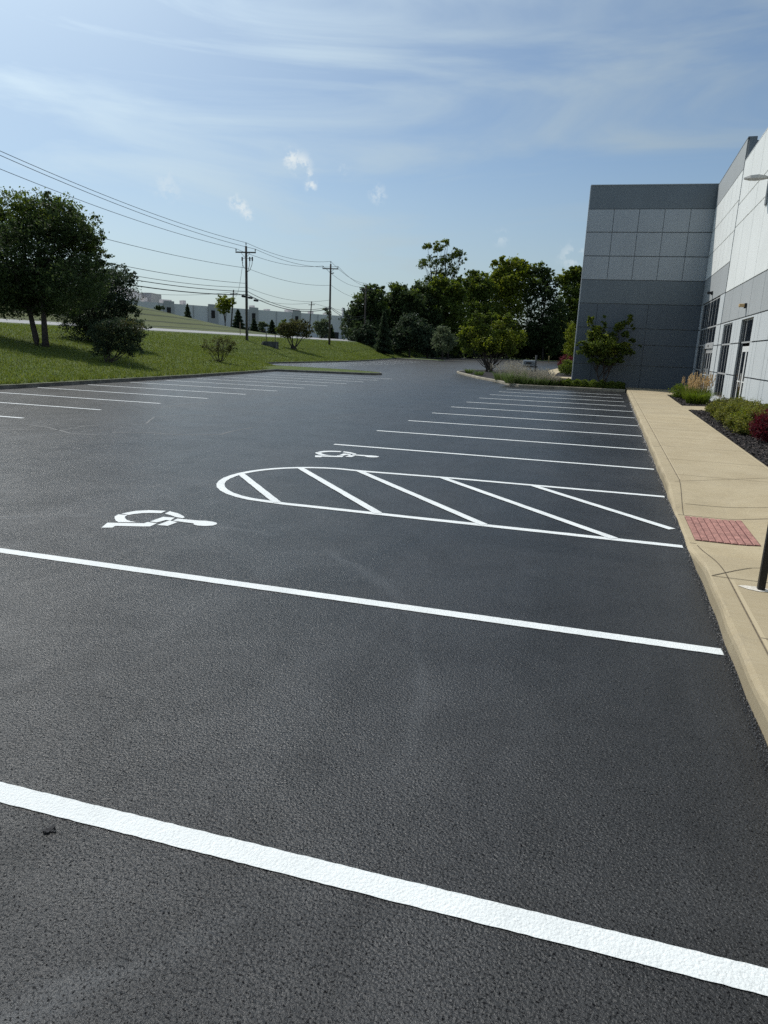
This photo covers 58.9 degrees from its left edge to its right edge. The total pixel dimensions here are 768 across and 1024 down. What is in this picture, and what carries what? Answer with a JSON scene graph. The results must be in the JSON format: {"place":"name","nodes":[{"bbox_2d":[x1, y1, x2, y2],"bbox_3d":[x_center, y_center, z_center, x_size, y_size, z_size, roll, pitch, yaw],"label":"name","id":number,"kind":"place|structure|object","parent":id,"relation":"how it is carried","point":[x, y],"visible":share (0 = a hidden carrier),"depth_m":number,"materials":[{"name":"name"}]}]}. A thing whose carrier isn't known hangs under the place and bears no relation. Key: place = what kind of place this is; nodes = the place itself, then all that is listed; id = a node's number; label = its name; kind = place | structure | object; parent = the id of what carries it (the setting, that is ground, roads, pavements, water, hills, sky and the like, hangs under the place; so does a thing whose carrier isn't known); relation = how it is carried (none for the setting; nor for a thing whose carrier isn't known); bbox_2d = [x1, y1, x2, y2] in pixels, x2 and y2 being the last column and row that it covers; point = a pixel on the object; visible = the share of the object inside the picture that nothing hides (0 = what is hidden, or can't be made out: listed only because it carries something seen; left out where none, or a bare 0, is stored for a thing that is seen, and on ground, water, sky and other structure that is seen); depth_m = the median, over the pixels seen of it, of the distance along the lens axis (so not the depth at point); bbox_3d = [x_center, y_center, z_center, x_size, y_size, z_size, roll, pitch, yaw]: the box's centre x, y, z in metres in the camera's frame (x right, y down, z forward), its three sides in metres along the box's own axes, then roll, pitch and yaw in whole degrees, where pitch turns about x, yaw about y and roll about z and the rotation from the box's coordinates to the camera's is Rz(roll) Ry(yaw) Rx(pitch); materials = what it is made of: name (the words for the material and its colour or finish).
{"place":"outdoors","nodes":[
{"label":"outdoors","id":0,"kind":"place"},
{"bbox_2d":[0,303,313,337],"bbox_3d":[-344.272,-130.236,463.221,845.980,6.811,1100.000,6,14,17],"label":"hill","id":1,"kind":"structure","parent":0,"point":[154,318],"depth_m":104.47,"materials":[{"name":"green plant"}]},
{"bbox_2d":[70,283,160,302],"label":"tall warehouse","id":2,"kind":"structure","parent":1,"relation":"on","point":[152,297],"depth_m":316.57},
{"bbox_2d":[154,305,164,310],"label":"roadside tree","id":3,"kind":"object","parent":1,"relation":"on","point":[159,307],"visible":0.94,"depth_m":179.13,"materials":[{"name":"green plant"}]},
{"bbox_2d":[184,303,191,317],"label":"conifer","id":4,"kind":"object","parent":1,"relation":"on","point":[187,313],"visible":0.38,"depth_m":189.54,"materials":[{"name":"green plant"}]},
{"bbox_2d":[214,295,236,325],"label":"roadside tree","id":5,"kind":"object","parent":1,"relation":"on","point":[225,304],"visible":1,"depth_m":148.55,"materials":[{"name":"green plant"}]},
{"bbox_2d":[115,297,349,339],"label":"long warehouse","id":6,"kind":"structure","parent":1,"relation":"on","point":[209,313],"depth_m":267.56,"materials":[{"name":"white concrete"}]},
{"bbox_2d":[230,290,236,326],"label":"utility pole","id":7,"kind":"object","parent":1,"relation":"on","point":[232,308],"visible":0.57,"depth_m":150.28,"materials":[{"name":"brown wood"}]},
{"bbox_2d":[231,309,244,329],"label":"conifer","id":8,"kind":"object","parent":1,"relation":"on","point":[237,320],"visible":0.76,"depth_m":144.34,"materials":[{"name":"green plant"}]},
{"bbox_2d":[249,318,259,331],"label":"conifer","id":9,"kind":"object","parent":1,"relation":"on","point":[254,327],"visible":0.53,"depth_m":164.27,"materials":[{"name":"green plant"}]},
{"bbox_2d":[258,321,268,331],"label":"roadside tree","id":10,"kind":"object","parent":1,"relation":"on","point":[262,325],"visible":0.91,"depth_m":179.14,"materials":[{"name":"green plant"}]},
{"bbox_2d":[267,320,277,334],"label":"conifer","id":11,"kind":"object","parent":1,"relation":"on","point":[271,328],"visible":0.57,"depth_m":174.25,"materials":[{"name":"green plant"}]},
{"bbox_2d":[275,319,292,334],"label":"roadside tree","id":12,"kind":"object","parent":1,"relation":"on","point":[282,320],"visible":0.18,"depth_m":149.31,"materials":[{"name":"green plant"}]},
{"bbox_2d":[327,324,335,338],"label":"conifer","id":13,"kind":"object","parent":1,"relation":"on","point":[332,334],"visible":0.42,"depth_m":199.63,"materials":[{"name":"green plant"}]},
{"bbox_2d":[0,319,347,340],"bbox_3d":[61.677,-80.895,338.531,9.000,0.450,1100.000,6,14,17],"label":"road","id":14,"kind":"structure","parent":0,"point":[59,323],"depth_m":82.35,"materials":[{"name":"grey asphalt"}]},
{"bbox_2d":[312,308,331,337],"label":"roadside tree","id":15,"kind":"object","parent":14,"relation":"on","point":[321,327],"visible":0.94,"depth_m":127.02,"materials":[{"name":"green plant"}]},
{"bbox_2d":[360,285,371,324],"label":"utility pole","id":16,"kind":"object","parent":14,"relation":"on","point":[365,289],"visible":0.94,"depth_m":129.67,"materials":[{"name":"brown wood"}]},
{"bbox_2d":[0,322,440,384],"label":"lawn","id":17,"kind":"structure","parent":0,"point":[216,337],"depth_m":45.69,"materials":[{"name":"green plant"}]},
{"bbox_2d":[0,197,15,293],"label":"shade tree","id":18,"kind":"object","parent":17,"relation":"on","point":[2,250],"visible":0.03,"depth_m":41.02,"materials":[{"name":"green plant"}]},
{"bbox_2d":[0,186,116,346],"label":"shade tree","id":19,"kind":"object","parent":17,"relation":"on","point":[50,277],"visible":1,"depth_m":39.22,"materials":[{"name":"green plant"}]},
{"bbox_2d":[52,261,148,343],"bbox_3d":[-20.357,-14.643,47.821,7.740,6.030,5.124,6,14,17],"label":"evergreen tree","id":20,"kind":"object","parent":17,"relation":"on","point":[113,306],"visible":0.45,"depth_m":47.03,"materials":[{"name":"green plant"}]},
{"bbox_2d":[82,315,152,361],"bbox_3d":[-14.527,-9.270,36.967,3.818,2.761,2.278,2,14,-1],"label":"lawn shrub","id":21,"kind":"object","parent":17,"relation":"on","point":[119,330],"visible":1,"depth_m":36.58,"materials":[{"name":"green plant"}]},
{"bbox_2d":[200,335,238,361],"bbox_3d":[-11.668,-11.422,47.939,2.820,2.154,1.593,6,14,17],"label":"lawn shrub","id":22,"kind":"object","parent":17,"relation":"on","point":[219,346],"visible":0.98,"depth_m":47.84,"materials":[{"name":"green plant"}]},
{"bbox_2d":[235,243,255,340],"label":"utility pole","id":23,"kind":"object","parent":17,"relation":"on","point":[246,300],"visible":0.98,"depth_m":79.22,"materials":[{"name":"brown wood"}]},
{"bbox_2d":[1,169,235,248],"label":"overhead wire","id":24,"kind":"object","parent":23,"relation":"attached to","point":[108,210],"visible":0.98,"depth_m":55.43,"materials":[{"name":"grey metal"}]},
{"bbox_2d":[1,151,245,242],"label":"overhead wire","id":25,"kind":"object","parent":23,"relation":"attached to","point":[112,198],"visible":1,"depth_m":54.41,"materials":[{"name":"grey metal"}]},
{"bbox_2d":[0,155,253,248],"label":"overhead wire","id":26,"kind":"object","parent":23,"relation":"attached to","point":[112,202],"visible":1,"depth_m":52.43,"materials":[{"name":"grey metal"}]},
{"bbox_2d":[20,257,247,291],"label":"overhead wire","id":27,"kind":"object","parent":23,"relation":"attached to","point":[187,287],"visible":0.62,"depth_m":66.77,"materials":[{"name":"grey metal"}]},
{"bbox_2d":[28,265,247,294],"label":"overhead wire","id":28,"kind":"object","parent":23,"relation":"attached to","point":[189,292],"visible":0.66,"depth_m":67.11,"materials":[{"name":"grey metal"}]},
{"bbox_2d":[66,253,246,283],"bbox_3d":[-21.480,-21.252,57.917,0.040,0.849,45.340,5,14,13],"label":"overhead wire","id":29,"kind":"object","parent":23,"relation":"attached to","point":[172,274],"visible":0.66,"depth_m":63.85,"materials":[{"name":"grey metal"}]},
{"bbox_2d":[127,274,246,287],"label":"overhead wire","id":30,"kind":"object","parent":23,"relation":"attached to","point":[187,283],"visible":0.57,"depth_m":66.62,"materials":[{"name":"grey metal"}]},
{"bbox_2d":[240,250,317,266],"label":"overhead wire","id":31,"kind":"object","parent":23,"relation":"attached to","point":[285,264],"visible":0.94,"depth_m":91.55,"materials":[{"name":"grey metal"}]},
{"bbox_2d":[248,295,330,311],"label":"overhead wire","id":32,"kind":"object","parent":23,"relation":"attached to","point":[288,309],"visible":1,"depth_m":89.98,"materials":[{"name":"grey"}]},
{"bbox_2d":[249,292,330,309],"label":"overhead wire","id":33,"kind":"object","parent":23,"relation":"attached to","point":[292,308],"visible":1,"depth_m":92.45,"materials":[{"name":"grey"}]},
{"bbox_2d":[261,341,278,348],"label":"headwall","id":34,"kind":"object","parent":17,"relation":"on","point":[272,344],"visible":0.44,"depth_m":79.79,"materials":[{"name":"concrete"}]},
{"bbox_2d":[276,316,314,349],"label":"lawn shrub","id":35,"kind":"object","parent":17,"relation":"on","point":[294,326],"visible":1,"depth_m":83.40,"materials":[{"name":"green plant"}]},
{"bbox_2d":[322,261,337,344],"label":"utility pole","id":36,"kind":"object","parent":17,"relation":"on","point":[329,329],"visible":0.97,"depth_m":103.44,"materials":[{"name":"brown wood"}]},
{"bbox_2d":[347,318,377,347],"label":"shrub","id":37,"kind":"object","parent":17,"relation":"on","point":[364,334],"visible":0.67,"depth_m":126.09,"materials":[{"name":"green plant"}]},
{"bbox_2d":[344,283,391,338],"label":"broadleaf tree","id":38,"kind":"object","parent":17,"relation":"on","point":[376,307],"visible":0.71,"depth_m":132.70,"materials":[{"name":"green plant"}]},
{"bbox_2d":[373,312,393,354],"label":"conifer","id":39,"kind":"object","parent":17,"relation":"on","point":[383,345],"visible":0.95,"depth_m":120.68,"materials":[{"name":"green plant"}]},
{"bbox_2d":[380,281,429,349],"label":"broadleaf tree","id":40,"kind":"object","parent":17,"relation":"on","point":[398,300],"visible":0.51,"depth_m":138.30,"materials":[{"name":"green plant"}]},
{"bbox_2d":[388,312,432,357],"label":"broadleaf tree","id":41,"kind":"object","parent":17,"relation":"on","point":[411,334],"visible":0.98,"depth_m":128.12,"materials":[{"name":"green plant"}]},
{"bbox_2d":[410,279,447,354],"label":"broadleaf tree","id":42,"kind":"object","parent":17,"relation":"on","point":[432,317],"visible":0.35,"depth_m":144.25,"materials":[{"name":"green plant"}]},
{"bbox_2d":[0,358,767,1023],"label":"parking lot","id":43,"kind":"structure","parent":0,"point":[400,692],"depth_m":3.73,"materials":[{"name":"black asphalt"}]},
{"bbox_2d":[42,825,55,833],"bbox_3d":[-1.371,1.305,2.791,0.051,0.017,0.039,-1,14,-13],"label":"asphalt clod","id":44,"kind":"object","parent":43,"relation":"on","point":[46,830],"visible":1,"depth_m":2.79,"materials":[{"name":"black asphalt"}]},
{"bbox_2d":[0,358,394,388],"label":"kerb","id":45,"kind":"structure","parent":43,"relation":"on","point":[27,385],"depth_m":35.23,"materials":[{"name":"concrete"}]},
{"bbox_2d":[276,365,379,372],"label":"grass island","id":46,"kind":"structure","parent":43,"relation":"on","point":[311,368],"depth_m":50.34,"materials":[{"name":"green plant"}]},
{"bbox_2d":[396,358,446,360],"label":"kerb","id":47,"kind":"structure","parent":43,"relation":"on","point":[421,359],"depth_m":116.72,"materials":[{"name":"concrete"}]},
{"bbox_2d":[415,318,441,358],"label":"broadleaf tree","id":48,"kind":"object","parent":43,"relation":"on","point":[431,351],"visible":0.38,"depth_m":130.35,"materials":[{"name":"green plant"}]},
{"bbox_2d":[416,238,468,357],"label":"tall loose tree","id":49,"kind":"object","parent":43,"relation":"on","point":[453,255],"visible":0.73,"depth_m":151.60,"materials":[{"name":"green plant"}]},
{"bbox_2d":[430,324,458,359],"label":"tree","id":50,"kind":"object","parent":43,"relation":"on","point":[445,341],"visible":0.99,"depth_m":117.63,"materials":[{"name":"green plant"}]},
{"bbox_2d":[423,272,472,358],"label":"broadleaf tree","id":51,"kind":"object","parent":43,"relation":"on","point":[451,296],"visible":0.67,"depth_m":145.56,"materials":[{"name":"green plant"}]},
{"bbox_2d":[464,357,558,361],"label":"kerb","id":52,"kind":"structure","parent":43,"relation":"on","point":[513,359],"depth_m":166.87,"materials":[{"name":"concrete"}]},
{"bbox_2d":[457,370,624,391],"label":"kerb","id":53,"kind":"structure","parent":43,"relation":"on","point":[551,387],"depth_m":39.28,"materials":[{"name":"concrete"}]},
{"bbox_2d":[459,370,625,389],"bbox_3d":[15.799,-13.499,65.926,14.000,0.001,56.290,6,14,17],"label":"planting bed","id":54,"kind":"object","parent":43,"relation":"on","point":[488,374],"visible":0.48,"depth_m":57.42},
{"bbox_2d":[454,310,526,371],"bbox_3d":[9.883,-15.674,62.709,6.863,5.734,4.088,0,14,-9],"label":"island tree","id":55,"kind":"object","parent":54,"relation":"on","point":[501,339],"visible":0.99,"depth_m":62.43,"materials":[{"name":"green plant"}]},
{"bbox_2d":[490,363,514,379],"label":"ornamental grass","id":56,"kind":"object","parent":54,"relation":"on","point":[497,377],"depth_m":44.54,"materials":[{"name":"green plant"}]},
{"bbox_2d":[499,362,528,383],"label":"ornamental grass","id":57,"kind":"object","parent":54,"relation":"on","point":[509,379],"depth_m":40.50,"materials":[{"name":"green plant"}]},
{"bbox_2d":[523,355,537,372],"bbox_3d":[9.210,-8.989,42.869,0.956,1.780,0.280,2,14,0],"label":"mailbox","id":58,"kind":"object","parent":54,"relation":"on","point":[530,363],"visible":0.79,"depth_m":42.68,"materials":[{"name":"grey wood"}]},
{"bbox_2d":[545,375,560,385],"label":"ornamental grass","id":59,"kind":"object","parent":54,"relation":"on","point":[556,378],"depth_m":39.56,"materials":[{"name":"green plant"}]},
{"bbox_2d":[557,354,572,367],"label":"path shrub","id":60,"kind":"object","parent":54,"relation":"on","point":[563,357],"visible":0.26,"depth_m":73.82,"materials":[{"name":"red plant"}]},
{"bbox_2d":[558,359,572,375],"bbox_3d":[16.330,-12.745,60.359,2.255,1.670,2.949,-3,15,-20],"label":"path shrub","id":61,"kind":"object","parent":54,"relation":"on","point":[565,367],"visible":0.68,"depth_m":59.88,"materials":[{"name":"green plant"}]},
{"bbox_2d":[549,378,624,388],"bbox_3d":[11.843,-7.507,39.707,4.305,0.557,1.692,6,14,17],"label":"ground cover","id":62,"kind":"object","parent":54,"relation":"on","point":[568,382],"visible":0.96,"depth_m":39.07,"materials":[{"name":"green plant"}]},
{"bbox_2d":[575,314,641,381],"bbox_3d":[12.966,-9.318,39.785,3.647,4.470,2.139,-3,15,-21],"label":"ornamental tree","id":63,"kind":"object","parent":54,"relation":"on","point":[601,345],"visible":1,"depth_m":39.39,"materials":[{"name":"green plant"}]},
{"bbox_2d":[562,321,575,358],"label":"columnar tree","id":64,"kind":"object","parent":43,"relation":"on","point":[570,333],"visible":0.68,"depth_m":91.70,"materials":[{"name":"green plant"}]},
{"bbox_2d":[571,128,767,404],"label":"office warehouse","id":65,"kind":"structure","parent":43,"relation":"on","point":[679,272],"depth_m":38.65,"materials":[{"name":"white"}]},
{"bbox_2d":[694,302,710,389],"bbox_3d":[17.533,-9.036,37.582,0.042,4.780,3.130,6,14,17],"label":"window","id":66,"kind":"structure","parent":65,"relation":"in","point":[706,309],"depth_m":37.62,"materials":[{"name":"black glass"}]},
{"bbox_2d":[701,349,705,379],"bbox_3d":[16.832,-7.407,35.915,0.015,2.310,0.630,6,14,17],"label":"window","id":67,"kind":"structure","parent":65,"relation":"in","point":[705,349],"depth_m":35.82,"materials":[{"name":"black glass"}]},
{"bbox_2d":[701,349,712,391],"bbox_3d":[16.299,-7.057,34.393,0.088,2.310,2.650,6,14,17],"label":"door","id":68,"kind":"structure","parent":65,"relation":"in","point":[708,356],"depth_m":34.47,"materials":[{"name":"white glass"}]},
{"bbox_2d":[705,296,720,343],"bbox_3d":[16.541,-9.580,34.174,0.042,2.190,3.570,6,14,17],"label":"window","id":69,"kind":"structure","parent":65,"relation":"in","point":[714,307],"depth_m":34.32,"materials":[{"name":"black glass"}]},
{"bbox_2d":[714,323,732,398],"bbox_3d":[14.775,-6.561,29.566,0.042,3.150,2.450,6,14,17],"label":"window","id":70,"kind":"structure","parent":65,"relation":"in","point":[721,374],"depth_m":29.71,"materials":[{"name":"black glass"}]},
{"bbox_2d":[734,346,748,399],"bbox_3d":[13.301,-4.967,25.272,0.088,2.330,1.800,6,14,17],"label":"door","id":71,"kind":"structure","parent":65,"relation":"in","point":[745,349],"depth_m":25.43,"materials":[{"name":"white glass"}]},
{"bbox_2d":[741,318,753,342],"bbox_3d":[13.477,-6.691,25.087,0.036,0.880,2.400,6,14,17],"label":"window","id":72,"kind":"structure","parent":65,"relation":"in","point":[748,323],"depth_m":25.39,"materials":[{"name":"black glass"}]},
{"bbox_2d":[683,406,704,410],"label":"entrance walk","id":73,"kind":"structure","parent":43,"relation":"on","point":[695,408],"depth_m":26.12,"materials":[{"name":"concrete"}]},
{"bbox_2d":[630,403,767,769],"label":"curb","id":74,"kind":"object","parent":43,"relation":"on","point":[737,680],"visible":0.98,"depth_m":4.92,"materials":[{"name":"beige concrete"}]},
{"bbox_2d":[0,0,767,328],"label":"sky","id":75,"kind":"structure","parent":0,"point":[356,136],"materials":[{"name":"blue"}]},
{"bbox_2d":[473,371,484,374],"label":"ornamental grass","id":76,"kind":"object","parent":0,"point":[479,373],"depth_m":52.30,"materials":[{"name":"green plant"}]},
{"bbox_2d":[465,357,560,360],"bbox_3d":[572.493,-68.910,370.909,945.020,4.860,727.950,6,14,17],"label":"ground behind the lot","id":77,"kind":"structure","parent":0,"point":[525,359],"depth_m":177.19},
{"bbox_2d":[459,269,504,357],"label":"broadleaf tree","id":78,"kind":"object","parent":77,"relation":"on","point":[481,289],"visible":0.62,"depth_m":169.87,"materials":[{"name":"green plant"}]},
{"bbox_2d":[484,253,536,358],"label":"broadleaf tree","id":79,"kind":"object","parent":77,"relation":"on","point":[507,277],"visible":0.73,"depth_m":173.81,"materials":[{"name":"green plant"}]},
{"bbox_2d":[520,261,572,359],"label":"broadleaf tree","id":80,"kind":"object","parent":77,"relation":"on","point":[549,330],"visible":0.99,"depth_m":172.77,"materials":[{"name":"green plant"}]},
{"bbox_2d":[551,265,581,351],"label":"broadleaf tree","id":81,"kind":"object","parent":77,"relation":"on","point":[564,280],"visible":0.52,"depth_m":176.51,"materials":[{"name":"green plant"}]},
{"bbox_2d":[506,359,532,376],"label":"ornamental grass","id":82,"kind":"object","parent":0,"point":[518,369],"depth_m":45.47,"materials":[{"name":"plant"}]},
{"bbox_2d":[512,367,534,383],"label":"ornamental grass","id":83,"kind":"object","parent":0,"point":[524,380],"depth_m":40.13,"materials":[{"name":"green plant"}]},
{"bbox_2d":[528,370,548,384],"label":"ornamental grass","id":84,"kind":"object","parent":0,"point":[534,381],"depth_m":39.82,"materials":[{"name":"green plant"}]},
{"bbox_2d":[531,367,553,381],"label":"ornamental grass","id":85,"kind":"object","parent":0,"point":[537,370],"depth_m":44.90,"materials":[{"name":"plant"}]},
{"bbox_2d":[535,371,555,385],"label":"ornamental grass","id":86,"kind":"object","parent":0,"point":[545,383],"depth_m":39.65,"materials":[{"name":"green plant"}]},
{"bbox_2d":[548,368,570,378],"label":"path","id":87,"kind":"structure","parent":0,"point":[556,371],"depth_m":66.90,"materials":[{"name":"concrete"}]},
{"bbox_2d":[626,387,677,394],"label":"entrance walk","id":88,"kind":"structure","parent":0,"point":[666,391],"depth_m":38.88,"materials":[{"name":"concrete"}]},
{"bbox_2d":[626,390,767,744],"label":"sidewalk","id":89,"kind":"structure","parent":0,"point":[715,482],"depth_m":8.80,"materials":[{"name":"concrete"}]},
{"bbox_2d":[738,526,767,591],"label":"sign post","id":90,"kind":"object","parent":89,"relation":"on","point":[762,579],"visible":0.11,"depth_m":5.56,"materials":[{"name":"black metal"}]},
{"bbox_2d":[675,398,767,464],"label":"planting bed","id":91,"kind":"object","parent":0,"point":[731,435],"depth_m":16.79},
{"bbox_2d":[668,383,690,397],"bbox_3d":[14.475,-5.771,32.950,1.144,0.957,1.783,15,19,43],"label":"round shrub","id":92,"kind":"object","parent":91,"relation":"on","point":[676,387],"visible":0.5,"depth_m":32.61,"materials":[{"name":"green plant"}]},
{"bbox_2d":[680,374,704,398],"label":"ornamental grass","id":93,"kind":"object","parent":91,"relation":"on","point":[690,386],"depth_m":31.13,"materials":[{"name":"beige plant"}]},
{"bbox_2d":[678,389,714,403],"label":"ornamental grass","id":94,"kind":"object","parent":91,"relation":"on","point":[698,398],"depth_m":28.42,"materials":[{"name":"green plant"}]},
{"bbox_2d":[688,372,715,394],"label":"ornamental grass","id":95,"kind":"object","parent":91,"relation":"on","point":[708,382],"depth_m":29.62,"materials":[{"name":"beige plant"}]},
{"bbox_2d":[668,395,767,466],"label":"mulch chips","id":96,"kind":"object","parent":91,"relation":"on","point":[720,428],"visible":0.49,"depth_m":16.78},
{"bbox_2d":[704,395,748,417],"bbox_3d":[11.433,-3.363,22.453,1.587,1.008,1.966,6,14,17],"label":"juniper","id":97,"kind":"object","parent":91,"relation":"on","point":[711,407],"visible":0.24,"depth_m":22.34,"materials":[{"name":"green plant"}]},
{"bbox_2d":[712,397,767,422],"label":"juniper","id":98,"kind":"object","parent":91,"relation":"on","point":[723,411],"visible":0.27,"depth_m":19.61,"materials":[{"name":"green plant"}]},
{"bbox_2d":[723,406,767,435],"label":"juniper","id":99,"kind":"object","parent":91,"relation":"on","point":[738,421],"visible":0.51,"depth_m":17.47,"materials":[{"name":"green plant"}]},
{"bbox_2d":[747,406,767,442],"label":"red shrub","id":100,"kind":"object","parent":91,"relation":"on","point":[760,423],"visible":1,"depth_m":15.72,"materials":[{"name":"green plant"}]},
{"label":"ground","id":101,"kind":"structure","parent":0,"visible":0},
{"bbox_2d":[333,303,566,359],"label":"undergrowth","id":102,"kind":"object","parent":101,"relation":"on","point":[526,352],"visible":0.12,"depth_m":181.81,"materials":[{"name":"green plant"}]},
{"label":"utility pole","id":103,"kind":"object","parent":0,"visible":0},
{"bbox_2d":[108,239,243,267],"bbox_3d":[-21.416,-22.938,57.508,0.036,0.746,45.339,5,14,13],"label":"overhead wire","id":104,"kind":"object","parent":103,"relation":"attached to","point":[171,254],"visible":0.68,"depth_m":63.48,"materials":[{"name":"grey metal"}]}
]}

